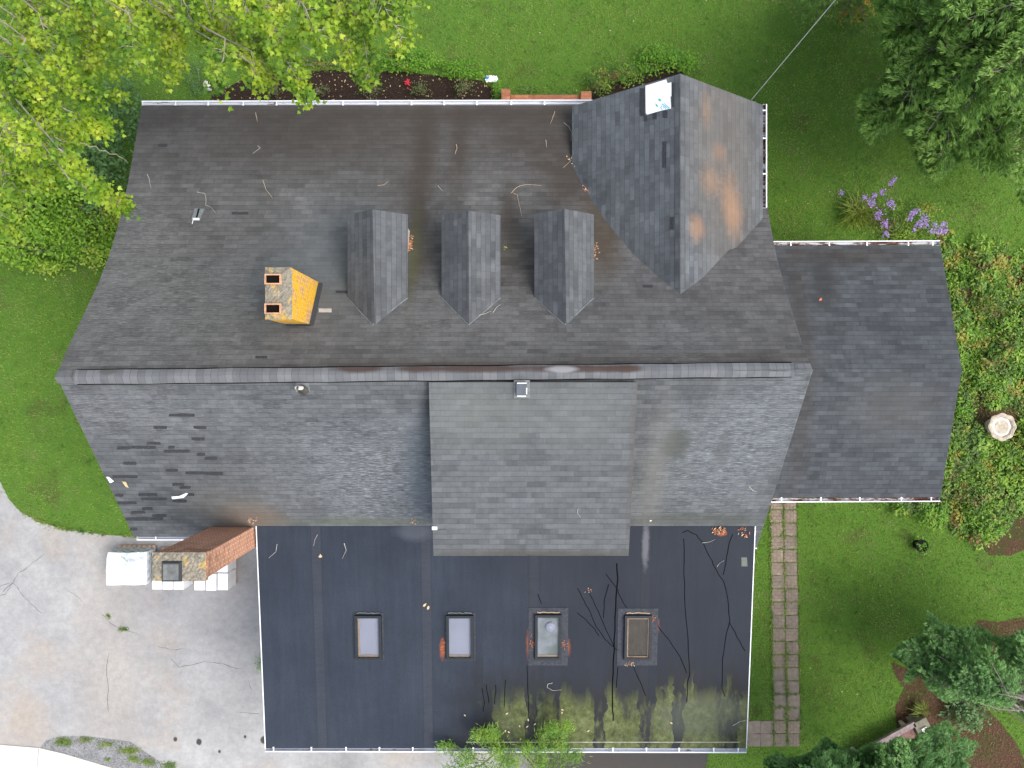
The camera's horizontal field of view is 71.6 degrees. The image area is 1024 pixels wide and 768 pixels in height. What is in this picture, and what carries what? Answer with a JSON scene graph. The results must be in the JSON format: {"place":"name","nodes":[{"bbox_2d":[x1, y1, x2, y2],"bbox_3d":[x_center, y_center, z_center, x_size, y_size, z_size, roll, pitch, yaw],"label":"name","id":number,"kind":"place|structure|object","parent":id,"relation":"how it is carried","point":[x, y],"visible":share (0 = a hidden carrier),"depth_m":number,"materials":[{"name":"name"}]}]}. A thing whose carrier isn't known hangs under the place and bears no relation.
{"place":"outdoors","nodes":[
{"label":"outdoors","id":0,"kind":"place"},
{"bbox_2d":[0,744,111,767],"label":"pavement","id":1,"kind":"structure","parent":0,"point":[11,756],"depth_m":21.97,"materials":[{"name":"concrete"}]},
{"bbox_2d":[0,483,708,767],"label":"driveway","id":2,"kind":"structure","parent":0,"point":[161,706],"depth_m":22.00,"materials":[{"name":"concrete"}]},
{"bbox_2d":[41,736,170,767],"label":"gravel strip","id":3,"kind":"object","parent":2,"relation":"on","point":[91,751],"visible":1,"depth_m":21.99,"materials":[{"name":"grey gravel"}]},
{"bbox_2d":[2,553,258,713],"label":"driveway cracks","id":4,"kind":"object","parent":2,"relation":"on","point":[118,627],"visible":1,"depth_m":21.99,"materials":[{"name":"grey concrete"}]},
{"bbox_2d":[106,545,156,584],"bbox_3d":[-11.560,5.514,21.576,1.209,0.808,1.087,0,90,0],"label":"shingle pallet","id":5,"kind":"object","parent":2,"relation":"on","point":[126,565],"visible":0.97,"depth_m":21.27,"materials":[{"name":"white plastic"}]},
{"bbox_2d":[152,547,193,589],"bbox_3d":[-10.315,5.601,21.621,0.970,0.718,1.142,0,90,0],"label":"shingle pallet","id":6,"kind":"object","parent":2,"relation":"on","point":[182,585],"visible":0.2,"depth_m":21.26,"materials":[{"name":"white plastic"}]},
{"bbox_2d":[194,560,237,590],"bbox_3d":[-9.015,5.626,21.621,1.030,0.718,1.152,0,90,0],"label":"shingle pallet","id":7,"kind":"object","parent":2,"relation":"on","point":[223,578],"visible":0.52,"depth_m":21.26,"materials":[{"name":"white plastic"}]},
{"bbox_2d":[252,654,261,675],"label":"weed clump","id":8,"kind":"object","parent":2,"relation":"on","point":[258,668],"visible":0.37,"depth_m":21.80,"materials":[{"name":"green plant"}]},
{"bbox_2d":[434,716,592,767],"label":"young tree","id":9,"kind":"object","parent":2,"relation":"on","point":[547,730],"visible":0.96,"depth_m":18.19,"materials":[{"name":"green plant"}]},
{"bbox_2d":[0,0,1023,767],"bbox_3d":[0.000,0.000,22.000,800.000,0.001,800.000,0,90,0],"label":"ground","id":10,"kind":"structure","parent":0,"point":[8,368],"depth_m":22.00,"materials":[{"name":"green plant"}]},
{"bbox_2d":[0,209,99,281],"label":"thicket shrub","id":11,"kind":"object","parent":10,"relation":"on","point":[20,254],"visible":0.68,"depth_m":20.58,"materials":[{"name":"green plant"}]},
{"bbox_2d":[0,145,103,256],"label":"thicket shrub","id":12,"kind":"object","parent":10,"relation":"on","point":[50,205],"visible":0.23,"depth_m":20.07,"materials":[{"name":"green plant"}]},
{"bbox_2d":[45,187,120,274],"bbox_3d":[-12.494,-4.606,21.021,2.194,2.020,2.398,-28,90,0],"label":"thicket shrub","id":13,"kind":"object","parent":10,"relation":"on","point":[106,234],"visible":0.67,"depth_m":20.74,"materials":[{"name":"green plant"}]},
{"bbox_2d":[41,104,134,218],"bbox_3d":[-12.272,-6.496,20.887,2.511,2.234,3.550,0,90,0],"label":"dark shrub","id":14,"kind":"object","parent":10,"relation":"on","point":[106,165],"visible":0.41,"depth_m":20.60,"materials":[{"name":"green plant"}]},
{"bbox_2d":[96,67,150,154],"bbox_3d":[-11.480,-8.296,21.106,1.569,1.796,2.601,0,90,0],"label":"dark shrub","id":15,"kind":"object","parent":10,"relation":"on","point":[132,123],"visible":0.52,"depth_m":20.97,"materials":[{"name":"green plant"}]},
{"bbox_2d":[181,55,213,99],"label":"leafy plant","id":16,"kind":"object","parent":10,"relation":"on","point":[196,82],"visible":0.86,"depth_m":21.73,"materials":[{"name":"green plant"}]},
{"bbox_2d":[203,80,214,90],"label":"garden stone","id":17,"kind":"object","parent":10,"relation":"on","point":[208,89],"visible":0.34,"depth_m":21.72,"materials":[{"name":"white stone"}]},
{"bbox_2d":[0,0,430,246],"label":"maple tree","id":18,"kind":"object","parent":10,"relation":"on","point":[22,78],"visible":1,"depth_m":12.07,"materials":[{"name":"green plant"}]},
{"bbox_2d":[276,53,363,72],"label":"leafy plant","id":19,"kind":"object","parent":10,"relation":"on","point":[322,63],"visible":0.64,"depth_m":21.86,"materials":[{"name":"green plant"}]},
{"bbox_2d":[210,69,497,100],"bbox_3d":[-4.910,-9.096,21.995,9.026,0.001,1.329,0,90,0],"label":"mulch bed","id":20,"kind":"object","parent":10,"relation":"on","point":[391,93],"visible":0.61,"depth_m":22.00,"materials":[{"name":"brown wood"}]},
{"bbox_2d":[267,85,282,99],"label":"rose bush","id":21,"kind":"object","parent":20,"relation":"on","point":[275,89],"visible":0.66,"depth_m":21.71,"materials":[{"name":"green plant"}]},
{"bbox_2d":[316,82,329,96],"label":"rose bush","id":22,"kind":"object","parent":20,"relation":"on","point":[319,91],"visible":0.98,"depth_m":21.68,"materials":[{"name":"green plant"}]},
{"bbox_2d":[354,84,386,99],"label":"rose bush","id":23,"kind":"object","parent":20,"relation":"on","point":[367,92],"visible":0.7,"depth_m":21.74,"materials":[{"name":"green plant"}]},
{"bbox_2d":[409,80,432,96],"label":"rose bush","id":24,"kind":"object","parent":20,"relation":"on","point":[419,88],"visible":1,"depth_m":21.67,"materials":[{"name":"green plant"}]},
{"bbox_2d":[452,75,476,95],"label":"rose bush","id":25,"kind":"object","parent":20,"relation":"on","point":[463,88],"visible":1,"depth_m":21.65,"materials":[{"name":"green plant"}]},
{"bbox_2d":[491,80,501,99],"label":"leafy plant","id":26,"kind":"object","parent":20,"relation":"on","point":[497,91],"visible":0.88,"depth_m":21.76,"materials":[{"name":"green plant"}]},
{"bbox_2d":[386,49,395,63],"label":"grass clump","id":27,"kind":"object","parent":10,"relation":"on","point":[393,53],"visible":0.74,"depth_m":21.68,"materials":[{"name":"green plant"}]},
{"bbox_2d":[373,46,443,77],"bbox_3d":[-3.239,-9.886,21.745,2.304,0.528,1.003,0,90,0],"label":"leafy plant","id":28,"kind":"object","parent":10,"relation":"on","point":[414,59],"visible":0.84,"depth_m":21.70,"materials":[{"name":"green plant"}]},
{"bbox_2d":[428,56,489,83],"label":"leafy plant","id":29,"kind":"object","parent":10,"relation":"on","point":[465,68],"visible":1,"depth_m":21.73,"materials":[{"name":"green plant"}]},
{"bbox_2d":[485,75,497,81],"bbox_3d":[-0.635,-9.423,21.915,0.405,0.069,0.200,0,90,0],"label":"plastic bag","id":30,"kind":"object","parent":10,"relation":"on","point":[490,78],"visible":1,"depth_m":21.91,"materials":[{"name":"white plastic"}]},
{"bbox_2d":[55,74,961,752],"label":"house","id":31,"kind":"structure","parent":10,"relation":"on","point":[299,352],"depth_m":17.27,"materials":[{"name":"grey"}]},
{"bbox_2d":[408,235,412,250],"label":"leaf litter","id":32,"kind":"object","parent":31,"relation":"on","point":[410,244],"visible":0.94,"depth_m":17.14,"materials":[{"name":"orange plant"}]},
{"bbox_2d":[711,526,725,534],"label":"leaf litter","id":33,"kind":"object","parent":31,"relation":"on","point":[723,529],"visible":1,"depth_m":17.87,"materials":[{"name":"orange plant"}]},
{"bbox_2d":[751,0,834,99],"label":"service cable","id":34,"kind":"object","parent":31,"relation":"attached to","point":[794,48],"visible":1,"depth_m":15.26,"materials":[{"name":"black rubber"}]},
{"bbox_2d":[513,83,547,94],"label":"leafy plant","id":35,"kind":"object","parent":10,"relation":"on","point":[528,90],"visible":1,"depth_m":21.84,"materials":[{"name":"green plant"}]},
{"bbox_2d":[501,89,591,99],"bbox_3d":[1.044,-8.068,21.725,2.746,0.550,1.736,0,90,0],"label":"brick stoop","id":36,"kind":"object","parent":10,"relation":"on","point":[507,95],"visible":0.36,"depth_m":21.60,"materials":[{"name":"orange brick"}]},
{"bbox_2d":[584,56,650,87],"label":"leafy plant","id":37,"kind":"object","parent":10,"relation":"on","point":[617,74],"visible":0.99,"depth_m":21.66,"materials":[{"name":"green plant"}]},
{"bbox_2d":[592,67,683,99],"bbox_3d":[3.868,-9.125,21.995,3.571,0.001,1.389,0,90,0],"label":"mulch bed","id":38,"kind":"object","parent":10,"relation":"on","point":[649,79],"visible":0.3,"depth_m":22.00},
{"bbox_2d":[584,66,615,97],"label":"leafy plant","id":39,"kind":"object","parent":38,"relation":"on","point":[595,82],"visible":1,"depth_m":21.62,"materials":[{"name":"green plant"}]},
{"bbox_2d":[622,43,704,77],"bbox_3d":[4.625,-9.896,21.637,2.510,0.743,1.146,0,90,0],"label":"leafy plant","id":40,"kind":"object","parent":10,"relation":"on","point":[669,57],"visible":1,"depth_m":21.60,"materials":[{"name":"green plant"}]},
{"bbox_2d":[747,734,759,746],"bbox_3d":[7.499,11.030,22.003,0.404,0.050,0.404,1,90,0],"label":"paving stone","id":41,"kind":"object","parent":10,"relation":"on","point":[753,739],"visible":0.86,"depth_m":21.98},
{"bbox_2d":[748,720,760,733],"bbox_3d":[7.499,10.633,22.004,0.404,0.050,0.404,-2,90,0],"label":"paving stone","id":42,"kind":"object","parent":10,"relation":"on","point":[753,727],"visible":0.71,"depth_m":21.98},
{"bbox_2d":[760,721,772,733],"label":"paving stone","id":43,"kind":"object","parent":10,"relation":"on","point":[767,726],"visible":1,"depth_m":21.98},
{"bbox_2d":[760,733,772,746],"bbox_3d":[7.895,11.030,22.005,0.404,0.050,0.404,-1,90,0],"label":"paving stone","id":44,"kind":"object","parent":10,"relation":"on","point":[765,740],"visible":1,"depth_m":21.98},
{"bbox_2d":[770,510,782,522],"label":"paving stone","id":45,"kind":"object","parent":10,"relation":"on","point":[777,515],"visible":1,"depth_m":21.98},
{"bbox_2d":[770,549,782,561],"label":"paving stone","id":46,"kind":"object","parent":10,"relation":"on","point":[777,555],"visible":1,"depth_m":21.98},
{"bbox_2d":[770,523,782,535],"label":"paving stone","id":47,"kind":"object","parent":10,"relation":"on","point":[777,529],"visible":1,"depth_m":21.98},
{"bbox_2d":[770,502,782,509],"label":"paving stone","id":48,"kind":"object","parent":10,"relation":"on","point":[776,506],"visible":0.5,"depth_m":21.97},
{"bbox_2d":[771,562,783,574],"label":"paving stone","id":49,"kind":"object","parent":10,"relation":"on","point":[777,568],"visible":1,"depth_m":21.98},
{"bbox_2d":[771,536,783,548],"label":"paving stone","id":50,"kind":"object","parent":10,"relation":"on","point":[777,541],"visible":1,"depth_m":21.98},
{"bbox_2d":[771,602,783,614],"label":"paving stone","id":51,"kind":"object","parent":10,"relation":"on","point":[777,608],"visible":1,"depth_m":21.97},
{"bbox_2d":[771,575,784,588],"bbox_3d":[8.239,6.130,21.999,0.404,0.050,0.404,-2,90,0],"label":"paving stone","id":52,"kind":"object","parent":10,"relation":"on","point":[776,581],"visible":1,"depth_m":21.97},
{"bbox_2d":[772,628,784,640],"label":"paving stone","id":53,"kind":"object","parent":10,"relation":"on","point":[778,635],"visible":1,"depth_m":21.98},
{"bbox_2d":[772,615,784,627],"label":"paving stone","id":54,"kind":"object","parent":10,"relation":"on","point":[779,621],"visible":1,"depth_m":21.99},
{"bbox_2d":[772,589,784,601],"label":"paving stone","id":55,"kind":"object","parent":10,"relation":"on","point":[778,594],"visible":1,"depth_m":21.98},
{"bbox_2d":[772,654,784,666],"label":"paving stone","id":56,"kind":"object","parent":10,"relation":"on","point":[778,660],"visible":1,"depth_m":21.98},
{"bbox_2d":[772,641,784,653],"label":"paving stone","id":57,"kind":"object","parent":10,"relation":"on","point":[778,647],"visible":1,"depth_m":21.97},
{"bbox_2d":[772,668,784,680],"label":"paving stone","id":58,"kind":"object","parent":10,"relation":"on","point":[780,675],"visible":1,"depth_m":21.97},
{"bbox_2d":[773,681,785,693],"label":"paving stone","id":59,"kind":"object","parent":10,"relation":"on","point":[779,688],"visible":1,"depth_m":21.98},
{"bbox_2d":[773,720,785,732],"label":"paving stone","id":60,"kind":"object","parent":10,"relation":"on","point":[780,727],"visible":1,"depth_m":21.98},
{"bbox_2d":[773,694,785,706],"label":"paving stone","id":61,"kind":"object","parent":10,"relation":"on","point":[780,700],"visible":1,"depth_m":21.98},
{"bbox_2d":[774,707,786,719],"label":"paving stone","id":62,"kind":"object","parent":10,"relation":"on","point":[779,715],"visible":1,"depth_m":21.98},
{"bbox_2d":[774,733,786,746],"bbox_3d":[8.320,11.027,22.000,0.404,0.050,0.404,-1,90,0],"label":"paving stone","id":63,"kind":"object","parent":10,"relation":"on","point":[779,740],"visible":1,"depth_m":21.98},
{"bbox_2d":[784,502,795,508],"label":"paving stone","id":64,"kind":"object","parent":10,"relation":"on","point":[792,505],"visible":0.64,"depth_m":21.98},
{"bbox_2d":[784,549,796,562],"bbox_3d":[8.621,5.326,22.001,0.404,0.050,0.404,2,90,0],"label":"paving stone","id":65,"kind":"object","parent":10,"relation":"on","point":[790,556],"visible":1,"depth_m":21.98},
{"bbox_2d":[784,523,796,535],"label":"paving stone","id":66,"kind":"object","parent":10,"relation":"on","point":[791,530],"visible":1,"depth_m":21.98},
{"bbox_2d":[784,536,796,548],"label":"paving stone","id":67,"kind":"object","parent":10,"relation":"on","point":[790,542],"visible":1,"depth_m":21.98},
{"bbox_2d":[784,576,796,588],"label":"paving stone","id":68,"kind":"object","parent":10,"relation":"on","point":[791,581],"visible":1,"depth_m":21.98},
{"bbox_2d":[784,510,796,522],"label":"paving stone","id":69,"kind":"object","parent":10,"relation":"on","point":[790,516],"visible":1,"depth_m":21.97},
{"bbox_2d":[784,562,796,575],"bbox_3d":[8.628,5.730,21.999,0.404,0.050,0.404,2,90,0],"label":"paving stone","id":70,"kind":"object","parent":10,"relation":"on","point":[791,569],"visible":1,"depth_m":21.97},
{"bbox_2d":[785,602,797,614],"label":"paving stone","id":71,"kind":"object","parent":10,"relation":"on","point":[793,608],"visible":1,"depth_m":21.98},
{"bbox_2d":[785,654,797,666],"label":"paving stone","id":72,"kind":"object","parent":10,"relation":"on","point":[793,662],"visible":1,"depth_m":21.98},
{"bbox_2d":[785,628,797,640],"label":"paving stone","id":73,"kind":"object","parent":10,"relation":"on","point":[792,634],"visible":1,"depth_m":21.97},
{"bbox_2d":[785,589,797,601],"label":"paving stone","id":74,"kind":"object","parent":10,"relation":"on","point":[791,595],"visible":1,"depth_m":21.97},
{"bbox_2d":[785,615,798,627],"bbox_3d":[8.673,7.366,22.002,0.404,0.050,0.404,-2,90,0],"label":"paving stone","id":75,"kind":"object","parent":10,"relation":"on","point":[791,621],"visible":1,"depth_m":21.98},
{"bbox_2d":[786,641,798,653],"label":"paving stone","id":76,"kind":"object","parent":10,"relation":"on","point":[793,646],"visible":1,"depth_m":21.98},
{"bbox_2d":[786,667,798,679],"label":"paving stone","id":77,"kind":"object","parent":10,"relation":"on","point":[793,673],"visible":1,"depth_m":21.98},
{"bbox_2d":[786,681,798,693],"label":"paving stone","id":78,"kind":"object","parent":10,"relation":"on","point":[793,687],"visible":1,"depth_m":21.98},
{"bbox_2d":[787,720,799,732],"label":"paving stone","id":79,"kind":"object","parent":10,"relation":"on","point":[794,727],"visible":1,"depth_m":21.98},
{"bbox_2d":[787,694,799,706],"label":"paving stone","id":80,"kind":"object","parent":10,"relation":"on","point":[793,700],"visible":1,"depth_m":21.98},
{"bbox_2d":[787,707,799,719],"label":"paving stone","id":81,"kind":"object","parent":10,"relation":"on","point":[795,713],"visible":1,"depth_m":21.98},
{"bbox_2d":[787,734,799,746],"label":"paving stone","id":82,"kind":"object","parent":10,"relation":"on","point":[794,740],"visible":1,"depth_m":21.99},
{"bbox_2d":[793,0,879,53],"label":"pine tree","id":83,"kind":"object","parent":10,"relation":"on","point":[857,4],"visible":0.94,"depth_m":20.75,"materials":[{"name":"green plant"}]},
{"bbox_2d":[831,0,874,26],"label":"orange shrub","id":84,"kind":"object","parent":10,"relation":"on","point":[857,10],"visible":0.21,"depth_m":21.62,"materials":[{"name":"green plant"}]},
{"bbox_2d":[833,187,876,233],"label":"grass clump","id":85,"kind":"object","parent":10,"relation":"on","point":[858,210],"visible":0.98,"depth_m":21.65,"materials":[{"name":"green plant"}]},
{"bbox_2d":[762,719,979,767],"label":"pine tree","id":86,"kind":"object","parent":10,"relation":"on","point":[927,749],"visible":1,"depth_m":17.52,"materials":[{"name":"green plant"}]},
{"bbox_2d":[850,712,929,749],"bbox_3d":[11.596,10.946,21.755,2.484,0.490,0.620,-29,90,0],"label":"garden bench","id":87,"kind":"object","parent":10,"relation":"on","point":[913,728],"visible":0.54,"depth_m":21.56,"materials":[{"name":"grey wood"}]},
{"bbox_2d":[838,175,955,240],"bbox_3d":[11.713,-5.177,21.611,3.803,0.732,2.177,0,90,0],"label":"aster plant","id":88,"kind":"object","parent":10,"relation":"on","point":[897,210],"visible":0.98,"depth_m":21.64,"materials":[{"name":"purple plant"}]},
{"bbox_2d":[881,216,918,240],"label":"grass clump","id":89,"kind":"object","parent":10,"relation":"on","point":[899,233],"visible":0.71,"depth_m":21.75,"materials":[{"name":"green plant"}]},
{"bbox_2d":[913,532,930,555],"bbox_3d":[12.570,4.892,21.778,0.672,0.444,0.503,43,90,0],"label":"plant pot","id":90,"kind":"object","parent":10,"relation":"on","point":[921,545],"visible":1,"depth_m":21.74,"materials":[{"name":"black plastic"}]},
{"bbox_2d":[854,0,1023,206],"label":"pine tree","id":91,"kind":"object","parent":10,"relation":"on","point":[945,93],"visible":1,"depth_m":15.90,"materials":[{"name":"green plant"}]},
{"bbox_2d":[889,610,1023,722],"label":"pine tree","id":92,"kind":"object","parent":10,"relation":"on","point":[945,669],"visible":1,"depth_m":18.53,"materials":[{"name":"green plant"}]},
{"bbox_2d":[891,662,1023,767],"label":"needle bed","id":93,"kind":"object","parent":10,"relation":"on","point":[986,743],"visible":0.46,"depth_m":22.00,"materials":[{"name":"plant"}]},
{"bbox_2d":[905,700,929,718],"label":"grass clump","id":94,"kind":"object","parent":93,"relation":"on","point":[918,709],"visible":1,"depth_m":21.74,"materials":[{"name":"green plant"}]},
{"bbox_2d":[938,698,991,733],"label":"leafy plant","id":95,"kind":"object","parent":93,"relation":"on","point":[966,713],"visible":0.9,"depth_m":21.61,"materials":[{"name":"green plant"}]},
{"bbox_2d":[922,243,1023,523],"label":"planting soil","id":96,"kind":"structure","parent":10,"relation":"on","point":[984,415],"depth_m":22.00,"materials":[{"name":"brown soil"}]},
{"bbox_2d":[915,500,954,533],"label":"bushy plant","id":97,"kind":"object","parent":96,"relation":"on","point":[940,507],"visible":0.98,"depth_m":21.73,"materials":[{"name":"green plant"}]},
{"bbox_2d":[870,228,1023,550],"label":"ground cover","id":98,"kind":"object","parent":96,"relation":"on","point":[967,331],"visible":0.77,"depth_m":21.84,"materials":[{"name":"green plant"}]},
{"bbox_2d":[953,398,978,420],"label":"bushy plant","id":99,"kind":"object","parent":96,"relation":"on","point":[963,411],"visible":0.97,"depth_m":21.69,"materials":[{"name":"green plant"}]},
{"bbox_2d":[946,461,1010,527],"bbox_3d":[14.167,3.407,21.658,1.892,0.698,1.903,-17,90,0],"label":"bushy plant","id":100,"kind":"object","parent":96,"relation":"on","point":[981,494],"visible":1,"depth_m":21.61,"materials":[{"name":"green plant"}]},
{"bbox_2d":[965,270,1023,340],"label":"bushy plant","id":101,"kind":"object","parent":96,"relation":"on","point":[1005,318],"visible":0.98,"depth_m":21.61,"materials":[{"name":"green plant"}]},
{"bbox_2d":[984,413,1016,441],"bbox_3d":[14.845,1.302,21.739,0.823,0.522,0.829,21,90,0],"label":"bird bath","id":102,"kind":"object","parent":96,"relation":"on","point":[1002,427],"visible":1,"depth_m":21.52,"materials":[{"name":"beige stone"}]},
{"bbox_2d":[966,505,1017,547],"bbox_3d":[14.645,4.470,21.748,1.424,0.517,1.279,25,90,0],"label":"bushy plant","id":103,"kind":"object","parent":10,"relation":"on","point":[988,535],"visible":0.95,"depth_m":21.65,"materials":[{"name":"green plant"}]},
{"bbox_2d":[972,617,1023,659],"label":"bare soil","id":104,"kind":"structure","parent":10,"relation":"on","point":[1004,625],"depth_m":22.00,"materials":[{"name":"brown soil"}]},
{"bbox_2d":[980,518,1023,555],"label":"bare soil","id":105,"kind":"structure","parent":10,"relation":"on","point":[1013,543],"depth_m":22.00,"materials":[{"name":"brown soil"}]},
{"bbox_2d":[441,0,1022,767],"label":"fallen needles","id":106,"kind":"object","parent":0,"point":[959,725],"depth_m":21.97,"materials":[{"name":"plant"}]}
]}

